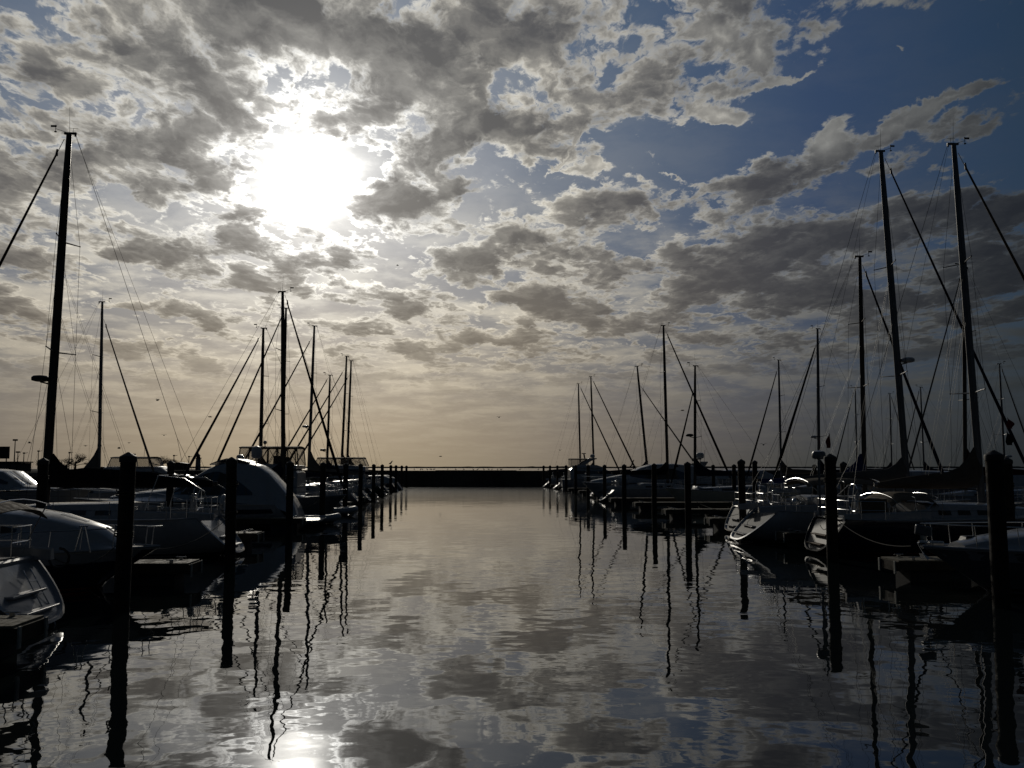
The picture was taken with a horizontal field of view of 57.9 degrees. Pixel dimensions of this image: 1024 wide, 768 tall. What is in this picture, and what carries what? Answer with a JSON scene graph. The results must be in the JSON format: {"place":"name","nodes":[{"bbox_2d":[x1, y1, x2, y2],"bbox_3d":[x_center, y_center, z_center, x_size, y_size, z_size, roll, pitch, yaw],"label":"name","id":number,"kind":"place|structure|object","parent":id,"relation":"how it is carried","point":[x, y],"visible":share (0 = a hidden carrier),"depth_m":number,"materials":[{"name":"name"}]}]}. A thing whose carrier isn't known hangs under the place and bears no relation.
{"place":"outdoors","nodes":[
{"label":"outdoors","id":0,"kind":"place"},
{"bbox_2d":[25,469,206,481],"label":"shore","id":1,"kind":"structure","parent":0,"point":[33,471],"depth_m":178.30,"materials":[{"name":"plant"}]},
{"bbox_2d":[13,439,17,460],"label":"lamp post","id":2,"kind":"object","parent":1,"relation":"on","point":[15,440],"visible":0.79,"depth_m":189.55,"materials":[{"name":"black metal"}]},
{"bbox_2d":[0,446,32,471],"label":"shore building","id":3,"kind":"structure","parent":1,"relation":"on","point":[5,454],"depth_m":175.32,"materials":[{"name":"black plastic"}]},
{"bbox_2d":[1,465,15,467],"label":"window","id":4,"kind":"structure","parent":3,"relation":"in","point":[2,466],"depth_m":174.27,"materials":[{"name":"black glass"}]},
{"bbox_2d":[60,458,74,467],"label":"bare tree","id":5,"kind":"object","parent":1,"relation":"on","point":[67,465],"visible":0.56,"depth_m":189.29,"materials":[{"name":"brown plant"}]},
{"bbox_2d":[61,452,89,468],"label":"bare tree","id":6,"kind":"object","parent":1,"relation":"on","point":[79,460],"visible":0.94,"depth_m":184.25,"materials":[{"name":"brown plant"}]},
{"bbox_2d":[152,455,172,465],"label":"bare tree","id":7,"kind":"object","parent":1,"relation":"on","point":[163,461],"visible":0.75,"depth_m":189.23,"materials":[{"name":"brown plant"}]},
{"bbox_2d":[174,462,188,469],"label":"shore hut","id":8,"kind":"object","parent":1,"relation":"on","point":[181,466],"visible":0.4,"depth_m":180.52,"materials":[{"name":"black plastic"}]},
{"bbox_2d":[195,454,201,469],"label":"lighthouse","id":9,"kind":"object","parent":1,"relation":"on","point":[198,463],"visible":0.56,"depth_m":208.83,"materials":[{"name":"black paint"}]},
{"bbox_2d":[0,486,1023,767],"bbox_3d":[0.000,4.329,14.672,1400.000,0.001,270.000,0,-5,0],"label":"water","id":10,"kind":"structure","parent":0,"point":[474,626],"depth_m":14.70,"materials":[{"name":"black liquid"}]},
{"bbox_2d":[0,611,47,658],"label":"finger dock","id":11,"kind":"object","parent":10,"relation":"on","point":[16,630],"visible":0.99,"depth_m":14.65,"materials":[{"name":"grey wood"}]},
{"bbox_2d":[0,499,64,626],"bbox_3d":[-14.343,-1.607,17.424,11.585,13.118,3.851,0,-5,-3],"label":"motor cruiser","id":12,"kind":"object","parent":10,"relation":"on","point":[28,585],"visible":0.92,"depth_m":17.71,"materials":[{"name":"white plastic"}]},
{"bbox_2d":[36,458,48,508],"bbox_3d":[-15.151,5.023,29.669,0.388,5.297,0.389,2,-6,-25],"label":"mooring piling","id":13,"kind":"object","parent":10,"relation":"in","point":[42,476],"visible":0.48,"depth_m":29.73,"materials":[{"name":"brown wood"}]},
{"bbox_2d":[0,469,91,503],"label":"motor cruiser","id":14,"kind":"object","parent":10,"relation":"on","point":[11,479],"visible":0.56,"depth_m":51.03,"materials":[{"name":"white plastic"}]},
{"bbox_2d":[0,296,158,497],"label":"sailboat","id":15,"kind":"object","parent":10,"relation":"on","point":[94,461],"visible":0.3,"depth_m":64.35,"materials":[{"name":"white plastic"}]},
{"bbox_2d":[0,508,162,594],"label":"motor cruiser","id":16,"kind":"object","parent":10,"relation":"on","point":[70,538],"visible":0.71,"depth_m":21.78,"materials":[{"name":"white plastic"}]},
{"bbox_2d":[0,125,244,558],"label":"sailboat","id":17,"kind":"object","parent":10,"relation":"on","point":[182,525],"visible":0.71,"depth_m":31.48,"materials":[{"name":"white plastic"}]},
{"bbox_2d":[113,452,137,609],"bbox_3d":[-8.297,4.117,19.711,0.410,5.321,0.405,0,-5,0],"label":"mooring piling","id":18,"kind":"object","parent":10,"relation":"in","point":[126,491],"visible":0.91,"depth_m":19.68,"materials":[{"name":"brown wood"}]},
{"bbox_2d":[55,544,117,564],"bbox_3d":[-8.637,3.443,18.969,0.020,0.485,1.747,-2,-6,23],"label":"mooring line","id":19,"kind":"object","parent":18,"relation":"attached to","point":[89,562],"visible":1,"depth_m":18.90,"materials":[{"name":"black fabric"}]},
{"bbox_2d":[105,449,193,490],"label":"motor cruiser","id":20,"kind":"object","parent":10,"relation":"on","point":[161,469],"visible":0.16,"depth_m":72.37,"materials":[{"name":"white plastic"}]},
{"bbox_2d":[131,556,202,585],"bbox_3d":[-14.446,4.857,23.651,12.588,0.753,1.070,0,-5,-3],"label":"finger dock","id":21,"kind":"object","parent":10,"relation":"on","point":[158,572],"visible":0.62,"depth_m":23.48,"materials":[{"name":"grey wood"}]},
{"bbox_2d":[166,461,174,506],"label":"mooring piling","id":22,"kind":"object","parent":10,"relation":"in","point":[170,470],"visible":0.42,"depth_m":38.69,"materials":[{"name":"brown wood"}]},
{"bbox_2d":[73,446,326,527],"bbox_3d":[-15.892,5.410,46.950,12.516,4.508,4.250,0,-5,-3],"label":"motor yacht","id":23,"kind":"object","parent":10,"relation":"on","point":[261,490],"visible":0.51,"depth_m":45.62,"materials":[{"name":"white plastic"}]},
{"bbox_2d":[224,457,238,562],"bbox_3d":[-8.942,4.984,29.370,0.415,5.321,0.408,4,-7,-40],"label":"mooring piling","id":24,"kind":"object","parent":10,"relation":"in","point":[232,484],"visible":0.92,"depth_m":29.34,"materials":[{"name":"brown wood"}]},
{"bbox_2d":[160,516,228,548],"bbox_3d":[-8.954,4.166,26.183,0.020,0.639,6.504,0,-5,0],"label":"mooring line","id":25,"kind":"object","parent":24,"relation":"attached to","point":[196,539],"visible":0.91,"depth_m":26.20,"materials":[{"name":"black fabric"}]},
{"bbox_2d":[165,430,312,495],"bbox_3d":[-16.645,5.698,57.027,9.791,5.736,4.150,0,-5,-3],"label":"flybridge cruiser","id":26,"kind":"object","parent":10,"relation":"on","point":[299,481],"visible":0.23,"depth_m":56.44,"materials":[{"name":"white plastic"}]},
{"bbox_2d":[151,287,346,514],"bbox_3d":[-15.184,0.904,52.920,11.590,14.461,3.651,0,-5,-3],"label":"sailboat","id":27,"kind":"object","parent":10,"relation":"on","point":[332,502],"visible":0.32,"depth_m":52.79,"materials":[{"name":"white plastic"}]},
{"bbox_2d":[236,529,263,548],"bbox_3d":[-15.665,5.813,34.308,12.588,0.753,1.070,0,-5,-3],"label":"finger dock","id":28,"kind":"object","parent":10,"relation":"on","point":[247,537],"visible":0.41,"depth_m":34.17,"materials":[{"name":"brown wood"}]},
{"bbox_2d":[223,515,305,529],"bbox_3d":[-16.284,6.707,44.268,12.588,0.753,1.070,0,-5,-3],"label":"finger dock","id":29,"kind":"object","parent":10,"relation":"on","point":[275,523],"visible":0.34,"depth_m":44.02,"materials":[{"name":"brown wood"}]},
{"bbox_2d":[185,324,347,506],"bbox_3d":[-16.694,2.436,62.244,11.490,13.076,3.751,0,-5,-3],"label":"sailboat","id":30,"kind":"object","parent":10,"relation":"on","point":[308,474],"visible":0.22,"depth_m":62.17,"materials":[{"name":"white plastic"}]},
{"bbox_2d":[215,307,362,505],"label":"sailboat","id":31,"kind":"object","parent":10,"relation":"on","point":[352,496],"visible":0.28,"depth_m":71.57,"materials":[{"name":"white plastic"}]},
{"bbox_2d":[285,461,294,537],"bbox_3d":[-9.543,5.934,39.637,0.388,5.264,0.391,-1,-5,10],"label":"mooring piling","id":32,"kind":"object","parent":10,"relation":"in","point":[290,476],"visible":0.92,"depth_m":39.62,"materials":[{"name":"brown wood"}]},
{"bbox_2d":[244,324,370,501],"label":"sailboat","id":33,"kind":"object","parent":10,"relation":"on","point":[315,466],"visible":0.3,"depth_m":79.57,"materials":[{"name":"white plastic"}]},
{"bbox_2d":[319,462,325,514],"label":"mooring piling","id":34,"kind":"object","parent":10,"relation":"in","point":[322,487],"visible":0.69,"depth_m":49.56,"materials":[{"name":"brown wood"}]},
{"bbox_2d":[305,513,340,522],"bbox_3d":[-10.586,7.052,49.165,2.952,0.840,1.640,1,-5,-8],"label":"dinghy","id":35,"kind":"object","parent":10,"relation":"on","point":[332,518],"visible":0.46,"depth_m":48.72,"materials":[{"name":"white plastic"}]},
{"bbox_2d":[286,372,377,497],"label":"sailboat","id":36,"kind":"object","parent":10,"relation":"on","point":[368,489],"visible":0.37,"depth_m":87.00,"materials":[{"name":"white wood"}]},
{"bbox_2d":[290,353,386,495],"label":"sailboat","id":37,"kind":"object","parent":10,"relation":"on","point":[377,487],"visible":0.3,"depth_m":96.66,"materials":[{"name":"white wood"}]},
{"bbox_2d":[306,457,371,484],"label":"flybridge cruiser","id":38,"kind":"object","parent":10,"relation":"on","point":[356,467],"visible":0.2,"depth_m":90.18,"materials":[{"name":"white plastic"}]},
{"bbox_2d":[296,360,388,493],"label":"sailboat","id":39,"kind":"object","parent":10,"relation":"on","point":[347,452],"visible":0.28,"depth_m":102.19,"materials":[{"name":"white wood"}]},
{"bbox_2d":[329,506,357,513],"bbox_3d":[-11.097,7.847,58.027,2.854,0.840,1.640,2,-5,-20],"label":"dinghy","id":40,"kind":"object","parent":10,"relation":"on","point":[347,510],"visible":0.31,"depth_m":57.57,"materials":[{"name":"white plastic"}]},
{"bbox_2d":[342,463,348,506],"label":"mooring piling","id":41,"kind":"object","parent":10,"relation":"in","point":[345,484],"visible":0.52,"depth_m":59.97,"materials":[{"name":"brown wood"}]},
{"bbox_2d":[358,463,362,506],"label":"mooring piling","id":42,"kind":"object","parent":10,"relation":"in","point":[360,486],"visible":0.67,"depth_m":69.48,"materials":[{"name":"brown wood"}]},
{"bbox_2d":[333,475,402,489],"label":"motor boat","id":43,"kind":"object","parent":10,"relation":"on","point":[399,486],"visible":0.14,"depth_m":119.37,"materials":[{"name":"white plastic"}]},
{"bbox_2d":[371,464,375,501],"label":"mooring piling","id":44,"kind":"object","parent":10,"relation":"in","point":[373,481],"visible":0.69,"depth_m":80.41,"materials":[{"name":"brown wood"}]},
{"bbox_2d":[363,475,398,491],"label":"motor boat","id":45,"kind":"object","parent":10,"relation":"on","point":[386,479],"visible":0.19,"depth_m":111.22,"materials":[{"name":"white plastic"}]},
{"bbox_2d":[380,464,383,497],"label":"mooring piling","id":46,"kind":"object","parent":10,"relation":"in","point":[382,483],"visible":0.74,"depth_m":90.39,"materials":[{"name":"brown wood"}]},
{"bbox_2d":[389,465,391,493],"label":"mooring piling","id":47,"kind":"object","parent":10,"relation":"in","point":[390,479],"visible":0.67,"depth_m":102.36,"materials":[{"name":"brown wood"}]},
{"bbox_2d":[394,465,396,491],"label":"mooring piling","id":48,"kind":"object","parent":10,"relation":"in","point":[395,478],"visible":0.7,"depth_m":111.29,"materials":[{"name":"brown wood"}]},
{"bbox_2d":[400,465,402,487],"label":"mooring piling","id":49,"kind":"object","parent":10,"relation":"in","point":[401,478],"visible":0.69,"depth_m":123.87,"materials":[{"name":"brown wood"}]},
{"bbox_2d":[405,465,407,487],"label":"mooring piling","id":50,"kind":"object","parent":10,"relation":"in","point":[406,473],"visible":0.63,"depth_m":135.25,"materials":[{"name":"grey"}]},
{"bbox_2d":[174,470,817,485],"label":"breakwater","id":51,"kind":"object","parent":10,"relation":"in","point":[475,478],"visible":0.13,"depth_m":145.21,"materials":[{"name":"stone"}]},
{"bbox_2d":[542,465,544,486],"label":"mooring piling","id":52,"kind":"object","parent":10,"relation":"in","point":[543,478],"visible":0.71,"depth_m":139.23,"materials":[{"name":"grey"}]},
{"bbox_2d":[549,466,550,487],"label":"mooring piling","id":53,"kind":"object","parent":10,"relation":"in","point":[549,476],"visible":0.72,"depth_m":131.21,"materials":[{"name":"grey"}]},
{"bbox_2d":[556,465,558,483],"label":"mooring piling","id":54,"kind":"object","parent":10,"relation":"in","point":[557,466],"visible":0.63,"depth_m":125.29,"materials":[{"name":"grey"}]},
{"bbox_2d":[565,465,567,491],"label":"mooring piling","id":55,"kind":"object","parent":10,"relation":"in","point":[566,482],"visible":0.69,"depth_m":113.29,"materials":[{"name":"grey"}]},
{"bbox_2d":[574,465,576,493],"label":"mooring piling","id":56,"kind":"object","parent":10,"relation":"in","point":[575,479],"visible":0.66,"depth_m":102.82,"materials":[{"name":"grey"}]},
{"bbox_2d":[567,487,585,492],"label":"finger dock","id":57,"kind":"object","parent":10,"relation":"on","point":[572,489],"visible":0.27,"depth_m":106.91,"materials":[{"name":"brown wood"}]},
{"bbox_2d":[543,382,618,487],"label":"sailboat","id":58,"kind":"object","parent":10,"relation":"on","point":[553,481],"visible":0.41,"depth_m":137.06,"materials":[{"name":"white plastic"}]},
{"bbox_2d":[578,490,590,495],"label":"finger dock","id":59,"kind":"object","parent":10,"relation":"on","point":[583,492],"visible":0.2,"depth_m":95.96,"materials":[{"name":"brown wood"}]},
{"bbox_2d":[559,453,615,490],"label":"flybridge cruiser","id":60,"kind":"object","parent":10,"relation":"on","point":[581,470],"visible":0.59,"depth_m":116.08,"materials":[{"name":"white plastic"}]},
{"bbox_2d":[586,465,589,497],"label":"mooring piling","id":61,"kind":"object","parent":10,"relation":"in","point":[587,480],"visible":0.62,"depth_m":91.43,"materials":[{"name":"grey"}]},
{"bbox_2d":[553,376,635,489],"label":"sailboat","id":62,"kind":"object","parent":10,"relation":"on","point":[563,471],"visible":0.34,"depth_m":125.22,"materials":[{"name":"black metal"}]},
{"bbox_2d":[603,464,606,501],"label":"mooring piling","id":63,"kind":"object","parent":10,"relation":"in","point":[604,482],"visible":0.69,"depth_m":80.02,"materials":[{"name":"grey"}]},
{"bbox_2d":[622,464,626,506],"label":"mooring piling","id":64,"kind":"object","parent":10,"relation":"in","point":[624,503],"visible":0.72,"depth_m":69.66,"materials":[{"name":"grey"}]},
{"bbox_2d":[590,363,693,496],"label":"sailboat","id":65,"kind":"object","parent":10,"relation":"on","point":[644,443],"visible":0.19,"depth_m":92.20,"materials":[{"name":"black metal"}]},
{"bbox_2d":[609,497,677,504],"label":"finger dock","id":66,"kind":"object","parent":10,"relation":"on","point":[617,501],"visible":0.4,"depth_m":72.79,"materials":[{"name":"brown wood"}]},
{"bbox_2d":[582,452,720,498],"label":"motor yacht","id":67,"kind":"object","parent":10,"relation":"on","point":[595,487],"visible":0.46,"depth_m":83.44,"materials":[{"name":"white plastic"}]},
{"bbox_2d":[651,463,656,514],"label":"mooring piling","id":68,"kind":"object","parent":10,"relation":"in","point":[654,488],"visible":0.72,"depth_m":58.10,"materials":[{"name":"grey"}]},
{"bbox_2d":[599,322,731,501],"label":"sailboat","id":69,"kind":"object","parent":10,"relation":"on","point":[641,490],"visible":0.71,"depth_m":80.73,"materials":[{"name":"black metal"}]},
{"bbox_2d":[632,501,731,510],"bbox_3d":[14.982,8.524,64.519,13.088,0.753,1.070,0,-5,-3],"label":"finger dock","id":70,"kind":"object","parent":10,"relation":"on","point":[644,506],"visible":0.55,"depth_m":63.89,"materials":[{"name":"brown wood"}]},
{"bbox_2d":[684,462,691,523],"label":"mooring piling","id":71,"kind":"object","parent":10,"relation":"in","point":[687,481],"visible":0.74,"depth_m":48.83,"materials":[{"name":"grey"}]},
{"bbox_2d":[662,507,730,518],"bbox_3d":[15.364,7.594,54.160,13.087,0.753,1.070,0,-5,-3],"label":"finger dock","id":72,"kind":"object","parent":10,"relation":"on","point":[676,513],"visible":0.35,"depth_m":53.46,"materials":[{"name":"brown wood"}]},
{"bbox_2d":[711,465,714,486],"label":"mooring piling","id":73,"kind":"object","parent":10,"relation":"in","point":[713,477],"visible":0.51,"depth_m":79.47,"materials":[{"name":"grey"}]},
{"bbox_2d":[704,515,726,529],"bbox_3d":[15.921,6.763,44.898,13.087,0.753,1.070,0,-5,-3],"label":"finger dock","id":74,"kind":"object","parent":10,"relation":"on","point":[718,522],"visible":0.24,"depth_m":44.17,"materials":[{"name":"brown wood"}]},
{"bbox_2d":[665,362,799,506],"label":"sailboat","id":75,"kind":"object","parent":10,"relation":"on","point":[719,493],"visible":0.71,"depth_m":69.59,"materials":[{"name":"white plastic"}]},
{"bbox_2d":[732,464,735,489],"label":"mooring piling","id":76,"kind":"object","parent":10,"relation":"in","point":[734,476],"visible":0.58,"depth_m":69.52,"materials":[{"name":"grey"}]},
{"bbox_2d":[737,459,745,522],"bbox_3d":[9.722,5.837,38.949,0.382,5.335,0.367,-2,-5,18],"label":"mooring piling","id":77,"kind":"object","parent":10,"relation":"in","point":[741,482],"visible":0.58,"depth_m":38.98,"materials":[{"name":"grey"}]},
{"bbox_2d":[715,470,773,485],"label":"motor cruiser","id":78,"kind":"object","parent":10,"relation":"on","point":[765,475],"visible":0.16,"depth_m":112.67,"materials":[{"name":"white plastic"}]},
{"bbox_2d":[752,460,757,499],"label":"mooring piling","id":79,"kind":"object","parent":10,"relation":"in","point":[754,470],"visible":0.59,"depth_m":56.62,"materials":[{"name":"grey"}]},
{"bbox_2d":[775,529,806,547],"bbox_3d":[16.606,5.887,35.137,13.088,0.753,1.070,0,-5,-3],"label":"finger dock","id":80,"kind":"object","parent":10,"relation":"on","point":[795,538],"visible":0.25,"depth_m":34.42,"materials":[{"name":"brown wood"}]},
{"bbox_2d":[745,357,837,487],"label":"sailboat","id":81,"kind":"object","parent":10,"relation":"on","point":[784,468],"visible":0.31,"depth_m":94.25,"materials":[{"name":"black metal"}]},
{"bbox_2d":[812,464,816,494],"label":"mooring piling","id":82,"kind":"object","parent":10,"relation":"in","point":[814,470],"visible":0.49,"depth_m":74.51,"materials":[{"name":"grey"}]},
{"bbox_2d":[823,454,838,562],"bbox_3d":[10.172,4.931,29.374,0.432,5.428,0.442,3,-6,-32],"label":"mooring piling","id":83,"kind":"object","parent":10,"relation":"in","point":[832,546],"visible":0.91,"depth_m":29.32,"materials":[{"name":"brown wood"}]},
{"bbox_2d":[833,516,908,546],"bbox_3d":[10.117,4.170,26.384,0.020,0.610,6.105,0,-5,1],"label":"mooring line","id":84,"kind":"object","parent":83,"relation":"attached to","point":[868,539],"visible":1,"depth_m":26.34,"materials":[{"name":"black fabric"}]},
{"bbox_2d":[771,325,890,495],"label":"sailboat","id":85,"kind":"object","parent":10,"relation":"on","point":[804,489],"visible":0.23,"depth_m":79.27,"materials":[{"name":"black metal"}]},
{"bbox_2d":[839,461,847,494],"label":"mooring piling","id":86,"kind":"object","parent":10,"relation":"in","point":[843,465],"visible":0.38,"depth_m":44.69,"materials":[{"name":"grey"}]},
{"bbox_2d":[725,238,970,530],"bbox_3d":[15.523,0.132,42.944,11.414,14.216,3.751,0,-5,-3],"label":"sailboat","id":87,"kind":"object","parent":10,"relation":"on","point":[732,522],"visible":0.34,"depth_m":42.88,"materials":[{"name":"grey"}]},
{"bbox_2d":[836,385,895,469],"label":"sailboat","id":88,"kind":"object","parent":10,"relation":"on","point":[856,414],"visible":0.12,"depth_m":114.53,"materials":[{"name":"black metal"}]},
{"bbox_2d":[730,129,1023,543],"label":"sailboat","id":89,"kind":"object","parent":10,"relation":"on","point":[762,522],"visible":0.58,"depth_m":37.67,"materials":[{"name":"grey"}]},
{"bbox_2d":[851,393,914,469],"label":"sailboat","id":90,"kind":"object","parent":10,"relation":"on","point":[890,438],"visible":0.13,"depth_m":120.17,"materials":[{"name":"black metal"}]},
{"bbox_2d":[804,137,1023,556],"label":"sailboat","id":91,"kind":"object","parent":10,"relation":"on","point":[877,519],"visible":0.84,"depth_m":31.97,"materials":[{"name":"white"}]},
{"bbox_2d":[878,554,955,581],"bbox_3d":[16.516,4.976,24.978,13.088,0.753,1.070,0,-5,-3],"label":"finger dock","id":92,"kind":"object","parent":10,"relation":"on","point":[919,569],"visible":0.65,"depth_m":24.27,"materials":[{"name":"grey wood"}]},
{"bbox_2d":[907,385,960,470],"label":"sailboat","id":93,"kind":"object","parent":10,"relation":"on","point":[925,465],"visible":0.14,"depth_m":107.38,"materials":[{"name":"black metal"}]},
{"bbox_2d":[867,470,1023,493],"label":"motor cruiser","id":94,"kind":"object","parent":10,"relation":"on","point":[1018,480],"visible":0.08,"depth_m":60.10,"materials":[{"name":"white plastic"}]},
{"bbox_2d":[909,263,1023,501],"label":"sailboat","id":95,"kind":"object","parent":10,"relation":"on","point":[971,494],"visible":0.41,"depth_m":57.50,"materials":[{"name":"black metal"}]},
{"bbox_2d":[914,522,1023,595],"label":"motor cruiser","id":96,"kind":"object","parent":10,"relation":"on","point":[968,556],"visible":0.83,"depth_m":21.84,"materials":[{"name":"white plastic"}]},
{"bbox_2d":[946,361,1023,469],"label":"sailboat","id":97,"kind":"object","parent":10,"relation":"on","point":[1002,423],"visible":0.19,"depth_m":85.49,"materials":[{"name":"black metal"}]},
{"bbox_2d":[983,450,1010,608],"bbox_3d":[10.507,4.113,19.927,0.401,5.370,0.437,-1,-5,8],"label":"mooring piling","id":98,"kind":"object","parent":10,"relation":"in","point":[998,542],"visible":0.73,"depth_m":19.89,"materials":[{"name":"brown wood"}]},
{"bbox_2d":[1003,457,1015,529],"bbox_3d":[15.988,5.012,29.661,0.402,5.318,0.407,1,-5,-16],"label":"mooring piling","id":99,"kind":"object","parent":10,"relation":"in","point":[1009,485],"visible":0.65,"depth_m":29.65,"materials":[{"name":"grey"}]},
{"bbox_2d":[0,0,1023,466],"label":"sky","id":100,"kind":"structure","parent":0,"point":[551,186],"materials":[{"name":"grey"}]},
{"bbox_2d":[31,467,1023,470],"bbox_3d":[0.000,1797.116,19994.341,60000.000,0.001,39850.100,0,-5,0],"label":"lake","id":101,"kind":"structure","parent":0,"point":[516,469],"depth_m":1864.26,"materials":[{"name":"black liquid"}]},
{"bbox_2d":[190,466,1023,467],"bbox_3d":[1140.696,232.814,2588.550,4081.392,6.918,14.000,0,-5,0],"label":"distant breakwater","id":102,"kind":"object","parent":101,"relation":"in","point":[629,467],"visible":0.3,"depth_m":2584.62,"materials":[{"name":"stone"}]}
]}

